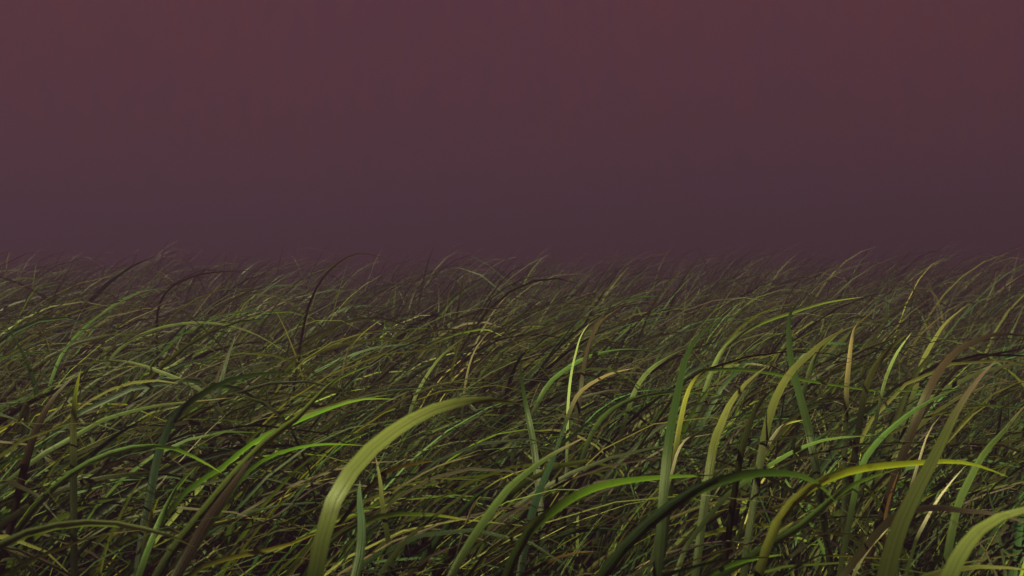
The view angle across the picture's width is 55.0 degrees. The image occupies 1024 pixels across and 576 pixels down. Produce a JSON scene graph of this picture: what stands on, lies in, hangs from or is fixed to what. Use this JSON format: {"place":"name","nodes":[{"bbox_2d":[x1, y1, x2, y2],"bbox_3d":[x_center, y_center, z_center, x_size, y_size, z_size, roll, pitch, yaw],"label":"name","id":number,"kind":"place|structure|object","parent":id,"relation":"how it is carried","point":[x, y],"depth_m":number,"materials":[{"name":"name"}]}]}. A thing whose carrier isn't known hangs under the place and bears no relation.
{"place":"outdoors","nodes":[
{"label":"outdoors","id":0,"kind":"place"},
{"bbox_2d":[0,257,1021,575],"bbox_3d":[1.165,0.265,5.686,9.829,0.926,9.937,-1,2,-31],"label":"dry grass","id":1,"kind":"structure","parent":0,"point":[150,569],"depth_m":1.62,"materials":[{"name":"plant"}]},
{"bbox_2d":[0,235,1023,575],"bbox_3d":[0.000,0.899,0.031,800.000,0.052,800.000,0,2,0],"label":"ground","id":2,"kind":"structure","parent":0,"point":[516,259],"depth_m":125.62,"materials":[{"name":"green plant"}]},
{"bbox_2d":[0,371,79,573],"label":"grass blade","id":3,"kind":"object","parent":2,"relation":"on","point":[23,471],"depth_m":1.06,"materials":[{"name":"green plant"}]},
{"bbox_2d":[0,529,123,575],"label":"grass blade","id":4,"kind":"object","parent":2,"relation":"on","point":[5,573],"depth_m":0.88,"materials":[{"name":"green plant"}]},
{"bbox_2d":[70,369,80,575],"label":"grass blade","id":5,"kind":"object","parent":2,"relation":"on","point":[73,508],"depth_m":1.03,"materials":[{"name":"green plant"}]},
{"bbox_2d":[31,290,144,484],"bbox_3d":[-0.829,0.426,1.890,0.039,0.838,0.299,1,2,27],"label":"grass blade","id":6,"kind":"object","parent":2,"relation":"on","point":[61,356],"depth_m":1.86,"materials":[{"name":"green plant"}]},
{"bbox_2d":[0,519,193,549],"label":"grass blade","id":7,"kind":"object","parent":2,"relation":"on","point":[24,534],"depth_m":0.76,"materials":[{"name":"green plant"}]},
{"bbox_2d":[0,471,196,529],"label":"grass blade","id":8,"kind":"object","parent":2,"relation":"on","point":[17,513],"depth_m":1.04,"materials":[{"name":"green plant"}]},
{"bbox_2d":[0,444,220,560],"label":"grass blade","id":9,"kind":"object","parent":2,"relation":"on","point":[40,501],"depth_m":0.98,"materials":[{"name":"green plant"}]},
{"bbox_2d":[0,398,226,491],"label":"grass blade","id":10,"kind":"object","parent":2,"relation":"on","point":[40,456],"depth_m":1.14,"materials":[{"name":"green plant"}]},
{"bbox_2d":[139,498,158,575],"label":"grass blade","id":11,"kind":"object","parent":2,"relation":"on","point":[149,525],"depth_m":0.99,"materials":[{"name":"green plant"}]},
{"bbox_2d":[82,358,237,543],"bbox_3d":[-0.564,0.488,1.555,0.021,0.739,0.307,2,3,42],"label":"grass blade","id":12,"kind":"object","parent":2,"relation":"on","point":[141,394],"depth_m":1.54,"materials":[{"name":"green plant"}]},
{"bbox_2d":[135,466,196,575],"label":"grass blade","id":13,"kind":"object","parent":2,"relation":"on","point":[146,554],"depth_m":0.92,"materials":[{"name":"green plant"}]},
{"bbox_2d":[61,360,294,574],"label":"grass blade","id":14,"kind":"object","parent":2,"relation":"on","point":[223,415],"depth_m":1.52,"materials":[{"name":"green plant"}]},
{"bbox_2d":[69,321,288,469],"bbox_3d":[-0.693,0.457,1.987,0.491,0.770,0.130,-2,3,-44],"label":"grass blade","id":15,"kind":"object","parent":2,"relation":"on","point":[117,351],"depth_m":2.02,"materials":[{"name":"green plant"}]},
{"bbox_2d":[155,270,261,420],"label":"grass blade","id":16,"kind":"object","parent":2,"relation":"on","point":[161,300],"depth_m":2.35,"materials":[{"name":"green plant"}]},
{"bbox_2d":[170,452,256,575],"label":"grass blade","id":17,"kind":"object","parent":2,"relation":"on","point":[189,550],"depth_m":0.86,"materials":[{"name":"green plant"}]},
{"bbox_2d":[133,372,297,575],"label":"grass blade","id":18,"kind":"object","parent":2,"relation":"on","point":[157,458],"depth_m":1.09,"materials":[{"name":"green plant"}]},
{"bbox_2d":[198,335,235,573],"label":"grass blade","id":19,"kind":"object","parent":2,"relation":"on","point":[218,393],"depth_m":1.51,"materials":[{"name":"green plant"}]},
{"bbox_2d":[122,398,385,575],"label":"grass blade","id":20,"kind":"object","parent":2,"relation":"on","point":[195,484],"depth_m":1.06,"materials":[{"name":"green plant"}]},
{"bbox_2d":[152,365,370,575],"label":"grass blade","id":21,"kind":"object","parent":2,"relation":"on","point":[188,528],"depth_m":0.91,"materials":[{"name":"green plant"}]},
{"bbox_2d":[185,522,350,575],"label":"grass blade","id":22,"kind":"object","parent":2,"relation":"on","point":[221,560],"depth_m":0.88,"materials":[{"name":"green plant"}]},
{"bbox_2d":[207,479,335,575],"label":"grass blade","id":23,"kind":"object","parent":2,"relation":"on","point":[232,550],"depth_m":1.07,"materials":[{"name":"green plant"}]},
{"bbox_2d":[182,443,363,575],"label":"grass blade","id":24,"kind":"object","parent":2,"relation":"on","point":[247,472],"depth_m":1.02,"materials":[{"name":"green plant"}]},
{"bbox_2d":[286,253,384,470],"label":"grass blade","id":25,"kind":"object","parent":2,"relation":"on","point":[305,317],"depth_m":2.08,"materials":[{"name":"green plant"}]},
{"bbox_2d":[333,321,378,560],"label":"grass blade","id":26,"kind":"object","parent":2,"relation":"on","point":[349,348],"depth_m":1.71,"materials":[{"name":"green plant"}]},
{"bbox_2d":[350,482,365,575],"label":"grass blade","id":27,"kind":"object","parent":2,"relation":"on","point":[359,550],"depth_m":0.79,"materials":[{"name":"green plant"}]},
{"bbox_2d":[299,461,431,575],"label":"grass blade","id":28,"kind":"object","parent":2,"relation":"on","point":[354,504],"depth_m":0.98,"materials":[{"name":"green plant"}]},
{"bbox_2d":[375,456,395,575],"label":"grass blade","id":29,"kind":"object","parent":2,"relation":"on","point":[386,526],"depth_m":0.96,"materials":[{"name":"green plant"}]},
{"bbox_2d":[303,512,477,575],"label":"grass blade","id":30,"kind":"object","parent":2,"relation":"on","point":[338,535],"depth_m":0.93,"materials":[{"name":"green plant"}]},
{"bbox_2d":[333,453,480,575],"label":"grass blade","id":31,"kind":"object","parent":2,"relation":"on","point":[386,500],"depth_m":0.99,"materials":[{"name":"green plant"}]},
{"bbox_2d":[322,329,500,505],"bbox_3d":[-0.191,0.465,1.988,0.425,0.754,0.012,-1,2,-34],"label":"grass blade","id":32,"kind":"object","parent":2,"relation":"on","point":[400,361],"depth_m":1.96,"materials":[{"name":"green plant"}]},
{"bbox_2d":[307,396,521,575],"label":"grass blade","id":33,"kind":"object","parent":2,"relation":"on","point":[362,458],"depth_m":0.61,"materials":[{"name":"green plant"}]},
{"bbox_2d":[383,337,465,575],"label":"grass blade","id":34,"kind":"object","parent":2,"relation":"on","point":[421,385],"depth_m":1.63,"materials":[{"name":"green plant"}]},
{"bbox_2d":[376,477,490,575],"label":"grass blade","id":35,"kind":"object","parent":2,"relation":"on","point":[401,545],"depth_m":0.94,"materials":[{"name":"green plant"}]},
{"bbox_2d":[406,541,465,575],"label":"grass blade","id":36,"kind":"object","parent":2,"relation":"on","point":[413,570],"depth_m":0.89,"materials":[{"name":"plant"}]},
{"bbox_2d":[454,332,488,544],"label":"grass blade","id":37,"kind":"object","parent":2,"relation":"on","point":[465,383],"depth_m":1.58,"materials":[{"name":"green plant"}]},
{"bbox_2d":[453,469,525,562],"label":"grass blade","id":38,"kind":"object","parent":2,"relation":"on","point":[464,527],"depth_m":0.98,"materials":[{"name":"green plant"}]},
{"bbox_2d":[466,513,541,575],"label":"grass blade","id":39,"kind":"object","parent":2,"relation":"on","point":[483,557],"depth_m":0.85,"materials":[{"name":"green plant"}]},
{"bbox_2d":[447,436,586,575],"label":"grass blade","id":40,"kind":"object","parent":2,"relation":"on","point":[476,532],"depth_m":0.85,"materials":[{"name":"green plant"}]},
{"bbox_2d":[520,356,548,575],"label":"grass blade","id":41,"kind":"object","parent":2,"relation":"on","point":[534,451],"depth_m":1.23,"materials":[{"name":"green plant"}]},
{"bbox_2d":[516,416,569,575],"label":"grass blade","id":42,"kind":"object","parent":2,"relation":"on","point":[534,505],"depth_m":1.04,"materials":[{"name":"green plant"}]},
{"bbox_2d":[520,551,596,575],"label":"grass blade","id":43,"kind":"object","parent":2,"relation":"on","point":[532,569],"depth_m":0.86,"materials":[{"name":"green plant"}]},
{"bbox_2d":[480,348,662,575],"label":"grass blade","id":44,"kind":"object","parent":2,"relation":"on","point":[546,388],"depth_m":1.62,"materials":[{"name":"green plant"}]},
{"bbox_2d":[563,322,589,575],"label":"grass blade","id":45,"kind":"object","parent":2,"relation":"on","point":[567,426],"depth_m":1.48,"materials":[{"name":"green plant"}]},
{"bbox_2d":[525,368,632,570],"bbox_3d":[0.097,0.494,1.480,0.255,0.731,0.013,-2,3,-40],"label":"grass blade","id":46,"kind":"object","parent":2,"relation":"on","point":[577,395],"depth_m":1.47,"materials":[{"name":"green plant"}]},
{"bbox_2d":[565,310,607,575],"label":"grass blade","id":47,"kind":"object","parent":2,"relation":"on","point":[580,396],"depth_m":1.51,"materials":[{"name":"green plant"}]},
{"bbox_2d":[567,306,622,492],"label":"grass blade","id":48,"kind":"object","parent":2,"relation":"on","point":[598,325],"depth_m":1.67,"materials":[{"name":"green plant"}]},
{"bbox_2d":[502,475,712,575],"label":"grass blade","id":49,"kind":"object","parent":2,"relation":"on","point":[535,525],"depth_m":0.78,"materials":[{"name":"green plant"}]},
{"bbox_2d":[590,347,687,573],"bbox_3d":[0.191,0.478,1.412,0.253,0.769,0.035,-2,3,-45],"label":"grass blade","id":50,"kind":"object","parent":2,"relation":"on","point":[634,392],"depth_m":1.35,"materials":[{"name":"green plant"}]},
{"bbox_2d":[549,390,730,575],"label":"grass blade","id":51,"kind":"object","parent":2,"relation":"on","point":[608,412],"depth_m":1.27,"materials":[{"name":"green plant"}]},
{"bbox_2d":[647,433,695,575],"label":"grass blade","id":52,"kind":"object","parent":2,"relation":"on","point":[671,473],"depth_m":1.02,"materials":[{"name":"green plant"}]},
{"bbox_2d":[662,372,702,574],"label":"grass blade","id":53,"kind":"object","parent":2,"relation":"on","point":[679,429],"depth_m":1.06,"materials":[{"name":"green plant"}]},
{"bbox_2d":[652,318,719,575],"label":"grass blade","id":54,"kind":"object","parent":2,"relation":"on","point":[663,496],"depth_m":0.88,"materials":[{"name":"green plant"}]},
{"bbox_2d":[595,469,834,575],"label":"grass blade","id":55,"kind":"object","parent":2,"relation":"on","point":[628,542],"depth_m":0.70,"materials":[{"name":"green plant"}]},
{"bbox_2d":[691,364,769,575],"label":"grass blade","id":56,"kind":"object","parent":2,"relation":"on","point":[710,465],"depth_m":1.02,"materials":[{"name":"green plant"}]},
{"bbox_2d":[704,554,783,575],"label":"grass blade","id":57,"kind":"object","parent":2,"relation":"on","point":[713,572],"depth_m":0.77,"materials":[{"name":"green plant"}]},
{"bbox_2d":[721,390,771,565],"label":"grass blade","id":58,"kind":"object","parent":2,"relation":"on","point":[735,484],"depth_m":1.00,"materials":[{"name":"green plant"}]},
{"bbox_2d":[664,297,859,572],"bbox_3d":[0.483,0.435,1.917,0.665,0.820,0.052,-2,3,-41],"label":"grass blade","id":59,"kind":"object","parent":2,"relation":"on","point":[721,353],"depth_m":1.84,"materials":[{"name":"green plant"}]},
{"bbox_2d":[729,420,801,575],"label":"grass blade","id":60,"kind":"object","parent":2,"relation":"on","point":[777,430],"depth_m":1.10,"materials":[{"name":"green plant"}]},
{"bbox_2d":[590,368,961,573],"bbox_3d":[0.370,0.485,1.366,0.624,0.758,0.012,-1,2,-19],"label":"grass blade","id":61,"kind":"object","parent":2,"relation":"on","point":[684,382],"depth_m":1.32,"materials":[{"name":"green plant"}]},
{"bbox_2d":[673,434,879,575],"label":"grass blade","id":62,"kind":"object","parent":2,"relation":"on","point":[711,513],"depth_m":1.00,"materials":[{"name":"green plant"}]},
{"bbox_2d":[740,325,854,575],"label":"grass blade","id":63,"kind":"object","parent":2,"relation":"on","point":[778,392],"depth_m":1.05,"materials":[{"name":"green plant"}]},
{"bbox_2d":[714,469,895,575],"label":"grass blade","id":64,"kind":"object","parent":2,"relation":"on","point":[801,524],"depth_m":0.86,"materials":[{"name":"green plant"}]},
{"bbox_2d":[774,328,842,575],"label":"grass blade","id":65,"kind":"object","parent":2,"relation":"on","point":[805,384],"depth_m":1.49,"materials":[{"name":"green plant"}]},
{"bbox_2d":[786,302,834,575],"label":"grass blade","id":66,"kind":"object","parent":2,"relation":"on","point":[808,429],"depth_m":1.18,"materials":[{"name":"green plant"}]},
{"bbox_2d":[779,554,911,575],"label":"grass blade","id":67,"kind":"object","parent":2,"relation":"on","point":[796,566],"depth_m":0.84,"materials":[{"name":"green plant"}]},
{"bbox_2d":[841,313,870,567],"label":"grass blade","id":68,"kind":"object","parent":2,"relation":"on","point":[845,420],"depth_m":1.39,"materials":[{"name":"green plant"}]},
{"bbox_2d":[852,528,888,575],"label":"grass blade","id":69,"kind":"object","parent":2,"relation":"on","point":[857,567],"depth_m":0.84,"materials":[{"name":"plant"}]},
{"bbox_2d":[838,335,905,564],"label":"grass blade","id":70,"kind":"object","parent":2,"relation":"on","point":[865,390],"depth_m":1.35,"materials":[{"name":"green plant"}]},
{"bbox_2d":[850,335,909,574],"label":"grass blade","id":71,"kind":"object","parent":2,"relation":"on","point":[876,417],"depth_m":1.40,"materials":[{"name":"green plant"}]},
{"bbox_2d":[754,459,1009,575],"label":"grass blade","id":72,"kind":"object","parent":2,"relation":"on","point":[794,500],"depth_m":0.79,"materials":[{"name":"green plant"}]},
{"bbox_2d":[882,472,898,548],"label":"grass blade","id":73,"kind":"object","parent":2,"relation":"on","point":[885,516],"depth_m":0.94,"materials":[{"name":"green plant"}]},
{"bbox_2d":[837,387,965,575],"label":"grass blade","id":74,"kind":"object","parent":2,"relation":"on","point":[870,451],"depth_m":1.01,"materials":[{"name":"green plant"}]},
{"bbox_2d":[896,417,939,575],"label":"grass blade","id":75,"kind":"object","parent":2,"relation":"on","point":[912,480],"depth_m":1.03,"materials":[{"name":"green plant"}]},
{"bbox_2d":[887,308,962,528],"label":"grass blade","id":76,"kind":"object","parent":2,"relation":"on","point":[913,394],"depth_m":1.63,"materials":[{"name":"green plant"}]},
{"bbox_2d":[839,504,1023,575],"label":"grass blade","id":77,"kind":"object","parent":2,"relation":"on","point":[871,540],"depth_m":0.84,"materials":[{"name":"plant"}]},
{"bbox_2d":[904,470,961,575],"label":"grass blade","id":78,"kind":"object","parent":2,"relation":"on","point":[920,530],"depth_m":0.91,"materials":[{"name":"plant"}]},
{"bbox_2d":[877,358,997,575],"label":"grass blade","id":79,"kind":"object","parent":2,"relation":"on","point":[891,552],"depth_m":0.68,"materials":[{"name":"green plant"}]},
{"bbox_2d":[862,332,1023,575],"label":"grass blade","id":80,"kind":"object","parent":2,"relation":"on","point":[926,395],"depth_m":1.21,"materials":[{"name":"green plant"}]},
{"bbox_2d":[879,348,1023,561],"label":"grass blade","id":81,"kind":"object","parent":2,"relation":"on","point":[948,378],"depth_m":1.51,"materials":[{"name":"green plant"}]},
{"bbox_2d":[920,565,1023,575],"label":"grass blade","id":82,"kind":"object","parent":2,"relation":"on","point":[938,572],"depth_m":0.75,"materials":[{"name":"green plant"}]},
{"bbox_2d":[940,507,1023,575],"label":"grass blade","id":83,"kind":"object","parent":2,"relation":"on","point":[964,547],"depth_m":0.58,"materials":[{"name":"green plant"}]},
{"bbox_2d":[941,406,1023,568],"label":"grass blade","id":84,"kind":"object","parent":2,"relation":"on","point":[959,501],"depth_m":0.96,"materials":[{"name":"green plant"}]},
{"bbox_2d":[0,0,1023,256],"label":"sky","id":85,"kind":"structure","parent":0,"point":[487,127],"materials":[{"name":"purple"}]}
]}

